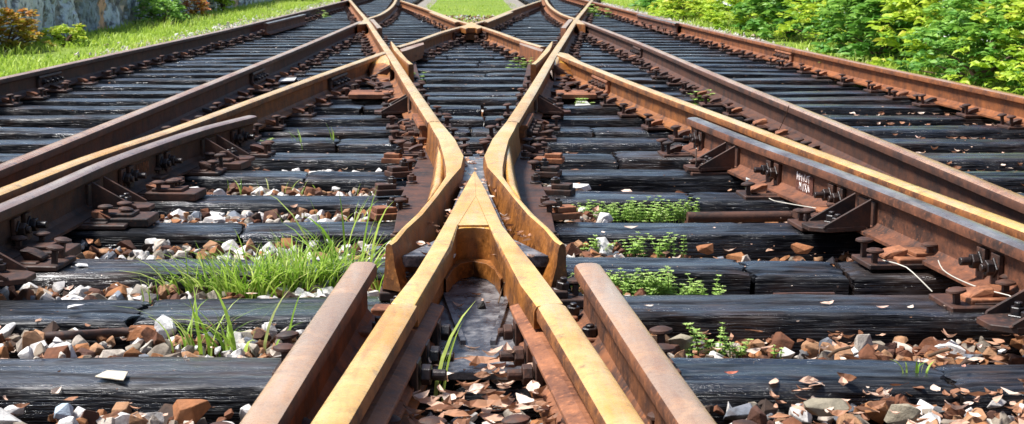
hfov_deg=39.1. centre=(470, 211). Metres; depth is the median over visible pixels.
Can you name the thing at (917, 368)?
grass tuft
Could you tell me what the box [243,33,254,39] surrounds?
tie plate
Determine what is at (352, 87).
tie plate
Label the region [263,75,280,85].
tie plate
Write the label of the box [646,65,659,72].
tie plate
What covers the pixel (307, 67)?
tie plate
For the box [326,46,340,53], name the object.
tie plate
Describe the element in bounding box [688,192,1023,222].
sleeper
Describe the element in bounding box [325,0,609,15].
distant tie plates
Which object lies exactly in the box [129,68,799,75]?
sleeper
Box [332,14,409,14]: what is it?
sleeper
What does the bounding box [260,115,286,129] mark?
tie plate
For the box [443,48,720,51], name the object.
sleeper
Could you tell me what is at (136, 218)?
chair plate
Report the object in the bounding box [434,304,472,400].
grass tuft
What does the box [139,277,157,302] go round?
grass tuft
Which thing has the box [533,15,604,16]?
sleeper
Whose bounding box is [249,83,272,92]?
tie plate
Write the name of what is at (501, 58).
sleeper
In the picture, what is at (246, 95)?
tie plate
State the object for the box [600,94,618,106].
tie plate
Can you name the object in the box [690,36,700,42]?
tie plate
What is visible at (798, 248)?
stone
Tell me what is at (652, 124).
tie plate
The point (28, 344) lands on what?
ballast
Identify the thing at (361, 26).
crossing frog
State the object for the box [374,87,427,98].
tie plate
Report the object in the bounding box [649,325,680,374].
tie plate
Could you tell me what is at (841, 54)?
weed plant
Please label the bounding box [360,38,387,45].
tie plate
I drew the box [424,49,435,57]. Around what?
tie plate
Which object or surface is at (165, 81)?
sleeper
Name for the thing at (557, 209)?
rail clamp
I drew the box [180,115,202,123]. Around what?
tie plate
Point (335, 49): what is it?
tie plate
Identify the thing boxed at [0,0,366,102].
rail
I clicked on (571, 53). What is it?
tie plate
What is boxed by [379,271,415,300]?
rail clamp
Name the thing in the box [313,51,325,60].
tie plate
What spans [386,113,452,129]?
tie plate
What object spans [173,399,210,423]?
stone
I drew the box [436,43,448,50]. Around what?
tie plate
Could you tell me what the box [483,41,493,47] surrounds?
tie plate
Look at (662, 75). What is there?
tie plate
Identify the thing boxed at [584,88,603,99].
tie plate
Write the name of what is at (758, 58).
tie plate
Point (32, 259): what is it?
tie plate
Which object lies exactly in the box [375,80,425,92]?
tie plate
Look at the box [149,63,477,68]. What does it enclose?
sleeper
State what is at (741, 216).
iron pipe
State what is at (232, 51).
sleeper
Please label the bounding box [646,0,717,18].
bush
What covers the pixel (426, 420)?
tie plate
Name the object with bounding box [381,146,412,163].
rail clamp
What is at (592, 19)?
sleeper
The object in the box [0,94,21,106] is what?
tie plate
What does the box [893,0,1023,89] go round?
bush
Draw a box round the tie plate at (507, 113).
[503,103,563,117]
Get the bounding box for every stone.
[54,403,72,418]
[67,304,83,309]
[76,263,87,266]
[125,325,155,340]
[154,314,176,338]
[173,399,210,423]
[213,189,226,194]
[477,301,485,308]
[573,183,590,190]
[668,334,692,352]
[696,243,713,254]
[791,242,812,253]
[803,398,848,416]
[884,404,920,423]
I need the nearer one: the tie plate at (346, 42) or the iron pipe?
the iron pipe
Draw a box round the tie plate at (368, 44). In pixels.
[361,40,388,47]
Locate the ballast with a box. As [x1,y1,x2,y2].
[0,14,1023,423]
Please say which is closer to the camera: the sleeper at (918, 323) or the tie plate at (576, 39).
the sleeper at (918, 323)
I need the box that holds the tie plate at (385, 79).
[371,75,418,81]
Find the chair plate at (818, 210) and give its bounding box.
[792,202,834,218]
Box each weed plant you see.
[505,58,532,67]
[564,200,629,222]
[567,270,676,294]
[574,98,594,103]
[579,235,619,250]
[580,196,671,222]
[581,202,699,222]
[585,4,610,17]
[606,266,696,295]
[621,231,651,256]
[630,197,699,222]
[639,232,687,257]
[642,273,720,294]
[674,280,726,294]
[682,322,733,357]
[687,89,714,104]
[715,329,753,357]
[770,345,784,357]
[819,48,861,62]
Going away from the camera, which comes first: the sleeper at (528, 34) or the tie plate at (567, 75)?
the tie plate at (567, 75)
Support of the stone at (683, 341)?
on the ballast
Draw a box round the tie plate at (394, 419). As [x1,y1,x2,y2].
[211,414,400,423]
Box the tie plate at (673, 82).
[665,75,681,85]
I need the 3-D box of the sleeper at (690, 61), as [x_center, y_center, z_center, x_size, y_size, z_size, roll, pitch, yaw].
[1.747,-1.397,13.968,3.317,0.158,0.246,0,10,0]
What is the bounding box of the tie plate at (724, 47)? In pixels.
[719,43,729,50]
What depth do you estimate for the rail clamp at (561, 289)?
3.74 m
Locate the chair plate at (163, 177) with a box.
[151,167,184,184]
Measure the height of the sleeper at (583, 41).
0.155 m
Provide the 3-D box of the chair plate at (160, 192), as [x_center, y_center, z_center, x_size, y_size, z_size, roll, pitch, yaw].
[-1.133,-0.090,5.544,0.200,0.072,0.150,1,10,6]
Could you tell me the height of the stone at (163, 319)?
0.066 m
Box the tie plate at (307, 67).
[298,61,310,68]
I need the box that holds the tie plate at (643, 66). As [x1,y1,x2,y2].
[638,60,650,68]
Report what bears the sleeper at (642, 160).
on the ground at (451, 417)
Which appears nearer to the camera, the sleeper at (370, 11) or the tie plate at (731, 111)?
the tie plate at (731, 111)
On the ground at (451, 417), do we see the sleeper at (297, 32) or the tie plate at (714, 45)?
the sleeper at (297, 32)
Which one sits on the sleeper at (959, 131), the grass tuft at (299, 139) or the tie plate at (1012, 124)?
the tie plate at (1012, 124)
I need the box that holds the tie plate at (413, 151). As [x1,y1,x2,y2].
[393,138,472,157]
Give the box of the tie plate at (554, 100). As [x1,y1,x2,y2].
[515,93,563,106]
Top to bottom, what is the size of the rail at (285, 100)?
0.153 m
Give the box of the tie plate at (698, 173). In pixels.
[685,158,730,175]
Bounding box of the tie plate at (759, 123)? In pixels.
[744,118,767,129]
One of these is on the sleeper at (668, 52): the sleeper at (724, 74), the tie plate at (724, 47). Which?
the tie plate at (724, 47)
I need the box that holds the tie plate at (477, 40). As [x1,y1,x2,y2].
[474,36,482,42]
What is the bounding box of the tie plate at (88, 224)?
[74,206,133,229]
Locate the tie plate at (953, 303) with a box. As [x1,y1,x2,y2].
[928,284,999,312]
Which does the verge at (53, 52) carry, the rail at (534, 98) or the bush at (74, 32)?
the bush at (74, 32)
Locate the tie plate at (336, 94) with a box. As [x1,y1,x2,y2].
[327,87,350,98]
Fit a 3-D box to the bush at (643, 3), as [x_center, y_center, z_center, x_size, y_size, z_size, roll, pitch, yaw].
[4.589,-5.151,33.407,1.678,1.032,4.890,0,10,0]
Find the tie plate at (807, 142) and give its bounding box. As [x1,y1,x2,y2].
[793,138,819,149]
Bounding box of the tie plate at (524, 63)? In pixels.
[519,56,528,64]
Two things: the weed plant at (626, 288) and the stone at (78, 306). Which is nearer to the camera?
the stone at (78, 306)
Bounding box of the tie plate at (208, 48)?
[202,43,214,50]
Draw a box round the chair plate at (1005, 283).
[949,273,1015,304]
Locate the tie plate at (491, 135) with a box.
[485,124,556,141]
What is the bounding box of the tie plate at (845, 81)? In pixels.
[837,74,862,85]
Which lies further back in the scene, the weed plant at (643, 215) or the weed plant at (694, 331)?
the weed plant at (643, 215)
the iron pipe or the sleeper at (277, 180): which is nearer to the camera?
the iron pipe
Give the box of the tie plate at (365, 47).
[363,46,389,53]
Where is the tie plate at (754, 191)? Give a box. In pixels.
[736,181,785,199]
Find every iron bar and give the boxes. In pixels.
[45,327,129,340]
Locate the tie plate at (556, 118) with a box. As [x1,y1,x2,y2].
[494,115,560,129]
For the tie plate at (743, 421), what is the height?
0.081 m
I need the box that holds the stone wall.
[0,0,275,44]
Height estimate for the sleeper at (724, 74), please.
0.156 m
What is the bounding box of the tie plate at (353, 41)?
[350,36,358,42]
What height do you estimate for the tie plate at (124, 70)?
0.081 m
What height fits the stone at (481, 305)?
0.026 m
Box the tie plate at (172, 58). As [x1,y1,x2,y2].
[164,52,179,60]
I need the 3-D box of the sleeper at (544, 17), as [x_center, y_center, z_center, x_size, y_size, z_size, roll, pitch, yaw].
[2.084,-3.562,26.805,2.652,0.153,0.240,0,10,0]
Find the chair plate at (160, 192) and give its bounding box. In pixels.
[145,177,205,200]
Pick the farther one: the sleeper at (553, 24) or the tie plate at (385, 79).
the sleeper at (553, 24)
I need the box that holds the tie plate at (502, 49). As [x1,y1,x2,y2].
[499,46,509,53]
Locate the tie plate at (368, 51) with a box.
[365,49,375,56]
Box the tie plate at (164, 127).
[155,126,171,132]
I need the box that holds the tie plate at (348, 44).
[342,38,351,45]
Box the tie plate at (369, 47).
[361,43,389,50]
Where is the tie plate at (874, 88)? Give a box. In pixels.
[863,80,887,92]
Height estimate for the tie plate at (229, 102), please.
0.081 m
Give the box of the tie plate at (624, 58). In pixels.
[621,52,635,60]
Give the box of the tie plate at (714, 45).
[708,41,720,47]
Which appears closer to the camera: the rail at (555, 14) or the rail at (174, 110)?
the rail at (174, 110)
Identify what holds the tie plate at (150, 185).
on the sleeper at (239, 204)
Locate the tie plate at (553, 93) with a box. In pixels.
[517,86,570,99]
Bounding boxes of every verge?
[0,0,317,76]
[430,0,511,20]
[608,1,1023,94]
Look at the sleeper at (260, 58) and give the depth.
14.32 m
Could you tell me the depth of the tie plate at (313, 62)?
13.30 m
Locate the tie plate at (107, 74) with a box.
[99,67,116,77]
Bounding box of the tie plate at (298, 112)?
[288,104,316,116]
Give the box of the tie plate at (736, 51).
[726,48,741,54]
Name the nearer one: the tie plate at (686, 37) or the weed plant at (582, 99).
the weed plant at (582, 99)
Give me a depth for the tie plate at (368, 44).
16.12 m
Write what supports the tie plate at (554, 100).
on the sleeper at (827, 109)
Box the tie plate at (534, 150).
[479,137,544,157]
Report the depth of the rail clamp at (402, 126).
7.88 m
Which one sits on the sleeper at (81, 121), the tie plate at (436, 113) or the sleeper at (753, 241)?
the tie plate at (436, 113)
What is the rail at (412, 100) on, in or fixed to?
on the sleeper at (100, 102)
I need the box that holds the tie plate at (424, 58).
[417,52,428,60]
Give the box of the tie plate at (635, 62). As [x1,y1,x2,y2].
[630,56,642,64]
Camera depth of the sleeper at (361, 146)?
7.33 m
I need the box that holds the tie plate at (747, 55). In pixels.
[738,50,753,57]
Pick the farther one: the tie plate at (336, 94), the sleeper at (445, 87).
the sleeper at (445, 87)
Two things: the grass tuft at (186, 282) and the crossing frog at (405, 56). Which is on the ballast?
the grass tuft at (186, 282)
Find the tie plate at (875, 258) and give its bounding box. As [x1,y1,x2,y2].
[851,237,930,269]
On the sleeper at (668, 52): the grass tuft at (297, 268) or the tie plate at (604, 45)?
the tie plate at (604, 45)
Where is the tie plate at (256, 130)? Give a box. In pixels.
[253,123,262,140]
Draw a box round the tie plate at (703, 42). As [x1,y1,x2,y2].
[699,39,709,44]
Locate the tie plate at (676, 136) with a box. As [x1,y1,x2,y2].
[668,125,690,141]
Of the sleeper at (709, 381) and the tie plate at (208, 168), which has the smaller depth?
the sleeper at (709, 381)
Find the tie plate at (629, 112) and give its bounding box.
[617,103,640,116]
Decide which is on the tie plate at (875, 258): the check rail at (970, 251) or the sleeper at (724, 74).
the check rail at (970, 251)
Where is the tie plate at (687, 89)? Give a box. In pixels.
[679,80,694,92]
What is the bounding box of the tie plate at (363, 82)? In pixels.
[359,76,373,85]
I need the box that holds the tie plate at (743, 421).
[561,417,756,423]
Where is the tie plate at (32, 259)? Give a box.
[13,237,75,271]
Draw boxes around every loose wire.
[769,198,815,208]
[883,260,932,291]
[938,260,1010,296]
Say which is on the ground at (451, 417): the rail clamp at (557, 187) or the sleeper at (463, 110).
the sleeper at (463, 110)
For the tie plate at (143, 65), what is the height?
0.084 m
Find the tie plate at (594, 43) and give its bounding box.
[591,38,602,45]
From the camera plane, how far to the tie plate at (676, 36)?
18.50 m
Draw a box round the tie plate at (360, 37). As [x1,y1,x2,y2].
[358,36,388,42]
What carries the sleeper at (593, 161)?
on the ground at (451, 417)
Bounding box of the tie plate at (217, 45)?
[213,41,225,47]
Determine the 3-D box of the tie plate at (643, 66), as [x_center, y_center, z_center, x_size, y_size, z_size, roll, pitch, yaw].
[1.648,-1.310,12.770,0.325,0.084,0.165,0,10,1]
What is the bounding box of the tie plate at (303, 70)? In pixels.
[289,64,306,73]
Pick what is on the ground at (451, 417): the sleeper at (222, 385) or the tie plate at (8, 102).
the sleeper at (222, 385)
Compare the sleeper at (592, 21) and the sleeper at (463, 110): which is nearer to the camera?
the sleeper at (463, 110)
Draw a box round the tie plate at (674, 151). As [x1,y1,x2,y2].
[656,138,694,157]
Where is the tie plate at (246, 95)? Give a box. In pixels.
[235,88,254,99]
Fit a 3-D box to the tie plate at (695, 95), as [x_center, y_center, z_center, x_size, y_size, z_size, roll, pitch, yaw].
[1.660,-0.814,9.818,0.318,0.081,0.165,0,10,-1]
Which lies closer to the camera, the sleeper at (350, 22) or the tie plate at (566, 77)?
the tie plate at (566, 77)
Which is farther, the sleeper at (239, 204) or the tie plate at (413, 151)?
the tie plate at (413, 151)
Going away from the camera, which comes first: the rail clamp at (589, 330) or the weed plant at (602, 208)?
the rail clamp at (589, 330)
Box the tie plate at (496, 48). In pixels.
[492,43,500,50]
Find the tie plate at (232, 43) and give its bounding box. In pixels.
[222,38,236,45]
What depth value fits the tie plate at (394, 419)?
2.59 m
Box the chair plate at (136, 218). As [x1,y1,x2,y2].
[90,201,158,226]
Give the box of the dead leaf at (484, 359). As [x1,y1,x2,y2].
[460,356,499,362]
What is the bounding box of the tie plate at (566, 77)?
[561,76,575,85]
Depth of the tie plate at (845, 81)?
10.93 m
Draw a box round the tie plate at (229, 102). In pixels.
[221,96,245,106]
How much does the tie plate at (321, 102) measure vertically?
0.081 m
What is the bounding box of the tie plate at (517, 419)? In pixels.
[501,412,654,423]
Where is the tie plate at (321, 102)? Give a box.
[314,95,333,106]
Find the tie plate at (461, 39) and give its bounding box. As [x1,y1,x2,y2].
[459,35,465,42]
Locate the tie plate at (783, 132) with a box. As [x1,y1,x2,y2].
[768,128,787,138]
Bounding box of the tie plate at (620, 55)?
[617,49,628,57]
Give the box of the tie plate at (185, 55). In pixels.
[177,50,195,57]
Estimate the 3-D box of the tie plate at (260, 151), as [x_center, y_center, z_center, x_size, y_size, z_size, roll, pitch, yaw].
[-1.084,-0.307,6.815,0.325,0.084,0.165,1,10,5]
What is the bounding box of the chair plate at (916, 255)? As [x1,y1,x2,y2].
[893,242,937,263]
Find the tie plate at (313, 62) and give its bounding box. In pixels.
[305,56,321,64]
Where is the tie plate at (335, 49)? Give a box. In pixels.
[331,44,341,50]
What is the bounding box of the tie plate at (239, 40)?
[235,35,243,42]
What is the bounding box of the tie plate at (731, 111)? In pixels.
[722,102,743,116]
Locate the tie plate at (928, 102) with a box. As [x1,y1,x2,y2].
[912,94,944,106]
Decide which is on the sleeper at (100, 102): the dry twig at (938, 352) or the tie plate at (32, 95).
the tie plate at (32, 95)
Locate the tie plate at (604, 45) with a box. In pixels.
[601,43,614,50]
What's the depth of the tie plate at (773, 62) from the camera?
13.31 m
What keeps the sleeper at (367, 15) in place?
on the ground at (451, 417)
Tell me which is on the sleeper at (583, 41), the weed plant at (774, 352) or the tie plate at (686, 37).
the tie plate at (686, 37)
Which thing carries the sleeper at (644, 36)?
on the ground at (451, 417)
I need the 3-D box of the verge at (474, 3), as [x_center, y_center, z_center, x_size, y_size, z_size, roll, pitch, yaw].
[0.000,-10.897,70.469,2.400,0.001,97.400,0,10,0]
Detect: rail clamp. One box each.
[358,316,380,337]
[369,197,406,220]
[371,295,397,316]
[372,176,404,195]
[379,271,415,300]
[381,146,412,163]
[384,158,415,177]
[396,129,412,137]
[400,118,412,129]
[403,137,426,149]
[522,136,547,151]
[528,158,561,177]
[532,128,551,137]
[534,147,564,163]
[542,198,579,220]
[543,176,575,195]
[551,277,583,307]
[567,302,581,321]
[582,323,596,342]
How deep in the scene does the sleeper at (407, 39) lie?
18.42 m
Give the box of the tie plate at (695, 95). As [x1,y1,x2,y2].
[690,86,706,98]
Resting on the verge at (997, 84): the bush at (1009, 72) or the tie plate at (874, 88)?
the bush at (1009, 72)
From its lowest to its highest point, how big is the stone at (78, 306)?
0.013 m
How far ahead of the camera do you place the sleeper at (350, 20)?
25.50 m
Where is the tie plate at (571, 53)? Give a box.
[568,49,580,57]
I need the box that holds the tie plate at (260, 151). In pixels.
[246,140,275,157]
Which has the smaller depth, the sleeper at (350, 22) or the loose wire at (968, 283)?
the loose wire at (968, 283)
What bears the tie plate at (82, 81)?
on the sleeper at (445, 87)
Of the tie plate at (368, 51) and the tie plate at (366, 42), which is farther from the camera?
the tie plate at (366, 42)
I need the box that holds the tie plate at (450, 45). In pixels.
[443,41,453,47]
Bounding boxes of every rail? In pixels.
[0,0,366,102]
[0,21,361,187]
[0,52,385,202]
[0,115,263,285]
[240,262,376,423]
[261,14,307,34]
[311,302,455,423]
[344,0,439,149]
[367,0,399,23]
[395,26,463,52]
[400,0,467,26]
[428,12,459,29]
[475,0,541,26]
[479,25,545,55]
[483,12,513,30]
[498,303,643,423]
[507,0,597,148]
[542,0,575,25]
[557,53,1023,240]
[567,0,1023,126]
[574,263,716,423]
[580,21,1023,223]
[634,14,679,34]
[682,117,1023,333]
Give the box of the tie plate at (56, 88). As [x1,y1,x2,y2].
[47,80,72,91]
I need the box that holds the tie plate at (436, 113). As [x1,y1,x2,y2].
[381,103,441,117]
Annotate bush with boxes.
[0,7,57,50]
[33,23,98,45]
[131,0,189,24]
[180,0,213,18]
[212,0,235,10]
[627,0,691,8]
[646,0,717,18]
[698,0,773,28]
[729,0,843,38]
[773,0,887,44]
[801,0,938,61]
[865,0,1023,73]
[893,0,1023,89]
[941,0,1023,85]
[992,61,1023,93]
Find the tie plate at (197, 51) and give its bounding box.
[193,46,207,54]
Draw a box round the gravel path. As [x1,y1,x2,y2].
[418,0,523,8]
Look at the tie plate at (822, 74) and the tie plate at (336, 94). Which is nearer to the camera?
the tie plate at (336, 94)
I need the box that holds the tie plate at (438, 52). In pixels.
[429,48,441,53]
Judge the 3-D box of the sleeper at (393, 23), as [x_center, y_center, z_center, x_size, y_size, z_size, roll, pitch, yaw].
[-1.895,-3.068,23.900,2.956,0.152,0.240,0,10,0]
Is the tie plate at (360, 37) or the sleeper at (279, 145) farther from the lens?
the tie plate at (360, 37)
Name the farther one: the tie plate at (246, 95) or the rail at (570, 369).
the tie plate at (246, 95)
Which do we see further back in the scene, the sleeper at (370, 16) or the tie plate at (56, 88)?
the sleeper at (370, 16)
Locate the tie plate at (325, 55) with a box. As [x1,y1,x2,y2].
[319,49,329,57]
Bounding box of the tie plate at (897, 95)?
[884,87,912,99]
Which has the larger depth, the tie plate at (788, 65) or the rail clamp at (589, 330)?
the tie plate at (788, 65)
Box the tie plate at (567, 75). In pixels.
[524,74,571,80]
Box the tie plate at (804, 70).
[797,63,816,73]
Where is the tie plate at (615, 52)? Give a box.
[608,48,619,53]
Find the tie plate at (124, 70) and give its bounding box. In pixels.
[115,65,134,73]
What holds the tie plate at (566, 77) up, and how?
on the sleeper at (445, 87)
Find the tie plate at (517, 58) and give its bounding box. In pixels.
[512,52,526,60]
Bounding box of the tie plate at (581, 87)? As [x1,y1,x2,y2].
[572,81,587,89]
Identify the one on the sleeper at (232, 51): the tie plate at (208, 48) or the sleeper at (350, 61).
the tie plate at (208, 48)
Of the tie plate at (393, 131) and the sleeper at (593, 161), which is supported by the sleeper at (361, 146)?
the tie plate at (393, 131)
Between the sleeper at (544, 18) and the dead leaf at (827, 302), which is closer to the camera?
the dead leaf at (827, 302)
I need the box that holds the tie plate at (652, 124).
[641,113,669,129]
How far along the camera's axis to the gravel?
23.53 m
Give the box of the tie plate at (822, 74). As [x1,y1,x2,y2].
[811,70,831,77]
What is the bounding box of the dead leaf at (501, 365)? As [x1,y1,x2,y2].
[480,362,505,373]
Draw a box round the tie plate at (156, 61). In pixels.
[149,55,165,64]
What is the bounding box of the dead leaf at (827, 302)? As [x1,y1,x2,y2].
[820,300,833,303]
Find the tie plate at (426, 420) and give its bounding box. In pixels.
[302,416,447,423]
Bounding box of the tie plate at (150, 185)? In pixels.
[138,179,184,197]
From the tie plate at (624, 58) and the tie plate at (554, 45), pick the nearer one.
the tie plate at (624, 58)
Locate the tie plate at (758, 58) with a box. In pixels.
[749,54,767,60]
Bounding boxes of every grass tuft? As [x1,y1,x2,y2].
[111,287,263,355]
[118,240,357,298]
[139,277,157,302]
[163,267,229,290]
[166,285,300,356]
[212,230,384,296]
[227,179,358,194]
[260,189,391,264]
[273,201,381,221]
[283,220,392,285]
[291,131,302,149]
[327,250,383,291]
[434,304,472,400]
[893,360,933,373]
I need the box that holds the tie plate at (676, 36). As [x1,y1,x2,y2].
[673,32,684,37]
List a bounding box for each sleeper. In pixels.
[0,105,363,115]
[0,114,483,128]
[0,127,470,153]
[0,137,339,153]
[0,153,417,171]
[0,259,384,298]
[0,299,149,358]
[0,357,454,423]
[14,98,388,105]
[39,91,421,97]
[61,222,244,258]
[62,84,866,93]
[88,77,423,84]
[112,73,484,82]
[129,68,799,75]
[133,296,389,356]
[147,195,400,221]
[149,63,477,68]
[161,60,479,67]
[177,56,447,60]
[182,171,308,192]
[188,53,510,56]
[200,50,364,53]
[211,48,360,50]
[225,45,465,48]
[237,43,461,45]
[239,222,394,258]
[243,40,411,42]
[254,38,420,40]
[261,35,514,37]
[272,33,434,35]
[275,31,437,33]
[285,30,443,31]
[289,28,440,29]
[296,26,436,27]
[299,25,426,26]
[302,24,432,25]
[304,171,407,194]
[308,21,426,22]
[308,22,428,23]
[309,20,421,21]
[315,19,421,20]
[319,18,417,18]
[322,17,415,17]
[325,16,413,16]
[328,15,411,15]
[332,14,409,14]
[335,12,407,13]
[336,139,397,153]
[340,11,403,11]
[362,105,481,116]
[375,0,416,3]
[423,77,523,83]
[424,97,518,109]
[425,92,525,96]
[436,51,732,53]
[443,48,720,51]
[448,56,493,60]
[453,358,960,423]
[456,137,687,154]
[462,40,690,45]
[463,43,709,47]
[467,45,707,48]
[471,127,591,137]
[473,154,618,169]
[479,63,781,68]
[480,59,769,63]
[483,104,960,117]
[483,115,645,129]
[485,72,816,77]
[493,56,748,60]
[499,29,655,31]
[501,32,662,33]
[502,28,647,29]
[504,33,668,37]
[507,27,641,27]
[508,25,639,26]
[513,23,629,23]
[513,24,632,24]
[515,21,625,22]
[516,35,672,37]
[518,38,691,40]
[519,20,625,21]
[522,18,613,18]
[523,19,617,19]
[525,16,608,17]
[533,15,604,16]
[540,169,1023,194]
[548,191,695,222]
[553,221,886,262]
[556,96,920,104]
[566,257,750,294]
[579,53,745,56]
[580,294,1023,363]
[591,125,1023,138]
[612,151,1023,170]
[624,77,839,84]
[661,90,892,97]
[687,138,1023,152]
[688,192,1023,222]
[731,115,1005,126]
[738,261,848,294]
[834,262,965,294]
[934,364,1023,417]
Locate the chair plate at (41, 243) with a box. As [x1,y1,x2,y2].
[10,231,80,256]
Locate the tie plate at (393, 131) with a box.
[388,125,459,141]
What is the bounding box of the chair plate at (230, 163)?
[203,150,250,169]
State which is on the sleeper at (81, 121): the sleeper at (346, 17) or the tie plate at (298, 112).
the tie plate at (298, 112)
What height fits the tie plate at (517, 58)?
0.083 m
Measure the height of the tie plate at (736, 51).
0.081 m
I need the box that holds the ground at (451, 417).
[416,0,524,423]
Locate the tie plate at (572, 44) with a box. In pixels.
[553,41,580,47]
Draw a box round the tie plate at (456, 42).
[449,38,459,45]
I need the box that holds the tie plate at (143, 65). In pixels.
[133,61,151,68]
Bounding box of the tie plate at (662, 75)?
[651,69,667,78]
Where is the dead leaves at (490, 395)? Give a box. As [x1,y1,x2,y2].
[0,41,1023,423]
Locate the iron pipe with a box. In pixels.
[686,211,794,222]
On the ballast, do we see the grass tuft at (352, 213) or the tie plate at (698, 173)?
the grass tuft at (352, 213)
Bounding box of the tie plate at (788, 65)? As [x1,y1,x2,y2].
[776,60,797,68]
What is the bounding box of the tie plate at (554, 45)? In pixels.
[553,43,579,49]
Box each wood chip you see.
[95,370,127,380]
[279,77,296,81]
[575,99,590,106]
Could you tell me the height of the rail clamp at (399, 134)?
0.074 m
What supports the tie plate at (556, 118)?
on the sleeper at (574, 132)
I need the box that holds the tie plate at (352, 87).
[341,80,361,92]
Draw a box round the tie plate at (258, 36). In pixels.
[249,31,261,37]
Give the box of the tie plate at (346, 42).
[337,40,348,47]
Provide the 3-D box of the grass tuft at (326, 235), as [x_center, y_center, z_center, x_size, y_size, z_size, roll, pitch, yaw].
[-0.418,0.064,4.339,0.328,0.293,0.554,-3,10,-19]
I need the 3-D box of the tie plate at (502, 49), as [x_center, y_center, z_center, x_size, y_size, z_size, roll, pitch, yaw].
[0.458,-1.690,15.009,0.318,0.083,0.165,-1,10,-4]
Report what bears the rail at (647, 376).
on the sleeper at (709, 381)
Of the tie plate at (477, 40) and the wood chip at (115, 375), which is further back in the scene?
the tie plate at (477, 40)
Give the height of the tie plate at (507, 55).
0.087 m
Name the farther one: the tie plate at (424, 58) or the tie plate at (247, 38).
the tie plate at (247, 38)
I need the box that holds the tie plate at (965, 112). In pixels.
[956,104,986,117]
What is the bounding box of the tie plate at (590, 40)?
[588,36,596,42]
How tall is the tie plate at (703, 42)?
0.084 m
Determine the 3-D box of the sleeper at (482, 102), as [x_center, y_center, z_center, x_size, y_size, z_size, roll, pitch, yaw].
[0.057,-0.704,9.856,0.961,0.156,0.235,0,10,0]
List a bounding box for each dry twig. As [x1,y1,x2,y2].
[498,282,504,303]
[828,346,850,357]
[928,348,950,357]
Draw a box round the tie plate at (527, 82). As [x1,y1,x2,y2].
[524,80,567,91]
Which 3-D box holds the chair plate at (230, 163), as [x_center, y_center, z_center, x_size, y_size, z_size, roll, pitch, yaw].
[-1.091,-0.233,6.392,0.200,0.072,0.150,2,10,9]
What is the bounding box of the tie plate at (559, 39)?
[556,38,583,45]
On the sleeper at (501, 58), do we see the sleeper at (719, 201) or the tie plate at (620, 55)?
the tie plate at (620, 55)
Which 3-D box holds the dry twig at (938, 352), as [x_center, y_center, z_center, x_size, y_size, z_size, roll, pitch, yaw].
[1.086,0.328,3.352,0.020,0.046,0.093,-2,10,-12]
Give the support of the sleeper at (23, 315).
on the ground at (451, 417)
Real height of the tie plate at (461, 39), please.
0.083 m
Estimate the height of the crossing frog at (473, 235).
0.158 m
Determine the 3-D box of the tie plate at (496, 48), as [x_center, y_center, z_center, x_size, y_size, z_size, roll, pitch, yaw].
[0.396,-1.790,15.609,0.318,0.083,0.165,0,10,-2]
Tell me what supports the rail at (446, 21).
on the sleeper at (385, 34)
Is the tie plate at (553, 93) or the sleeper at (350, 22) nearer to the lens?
the tie plate at (553, 93)
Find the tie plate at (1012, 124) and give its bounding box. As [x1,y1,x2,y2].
[997,113,1023,129]
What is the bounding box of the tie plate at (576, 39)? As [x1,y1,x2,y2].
[557,35,582,42]
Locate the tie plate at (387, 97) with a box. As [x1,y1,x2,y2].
[382,92,429,106]
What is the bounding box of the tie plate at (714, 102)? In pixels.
[699,95,724,106]
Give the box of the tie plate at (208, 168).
[182,153,226,175]
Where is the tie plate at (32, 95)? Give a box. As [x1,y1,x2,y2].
[20,88,49,99]
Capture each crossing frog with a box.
[348,41,423,98]
[357,19,381,37]
[383,122,567,379]
[460,22,481,39]
[519,41,596,98]
[560,19,584,38]
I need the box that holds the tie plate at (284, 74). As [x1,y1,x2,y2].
[279,70,296,78]
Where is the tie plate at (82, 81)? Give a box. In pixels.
[73,76,97,84]
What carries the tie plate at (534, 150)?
on the sleeper at (593, 161)
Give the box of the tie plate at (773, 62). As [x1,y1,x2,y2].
[766,57,781,64]
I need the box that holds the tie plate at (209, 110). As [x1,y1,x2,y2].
[202,102,221,115]
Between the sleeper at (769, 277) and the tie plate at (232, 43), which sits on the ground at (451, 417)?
the sleeper at (769, 277)
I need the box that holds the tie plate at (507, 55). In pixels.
[504,50,514,57]
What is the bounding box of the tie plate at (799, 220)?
[787,208,819,231]
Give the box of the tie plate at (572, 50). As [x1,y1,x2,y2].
[553,46,578,52]
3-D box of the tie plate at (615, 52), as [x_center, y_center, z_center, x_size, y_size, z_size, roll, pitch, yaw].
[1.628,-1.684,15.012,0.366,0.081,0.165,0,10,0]
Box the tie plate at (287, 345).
[272,330,299,375]
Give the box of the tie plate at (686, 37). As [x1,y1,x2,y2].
[679,34,691,39]
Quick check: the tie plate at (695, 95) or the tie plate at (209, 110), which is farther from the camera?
the tie plate at (695, 95)
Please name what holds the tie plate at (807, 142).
on the sleeper at (642, 160)
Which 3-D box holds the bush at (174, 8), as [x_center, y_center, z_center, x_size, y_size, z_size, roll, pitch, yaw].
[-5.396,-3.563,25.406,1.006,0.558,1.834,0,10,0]
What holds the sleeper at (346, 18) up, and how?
on the ground at (451, 417)
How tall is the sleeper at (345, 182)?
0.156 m
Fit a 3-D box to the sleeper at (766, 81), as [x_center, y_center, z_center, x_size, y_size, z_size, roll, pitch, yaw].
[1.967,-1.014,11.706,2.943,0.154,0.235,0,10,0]
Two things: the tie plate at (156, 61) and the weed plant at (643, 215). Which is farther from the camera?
the tie plate at (156, 61)

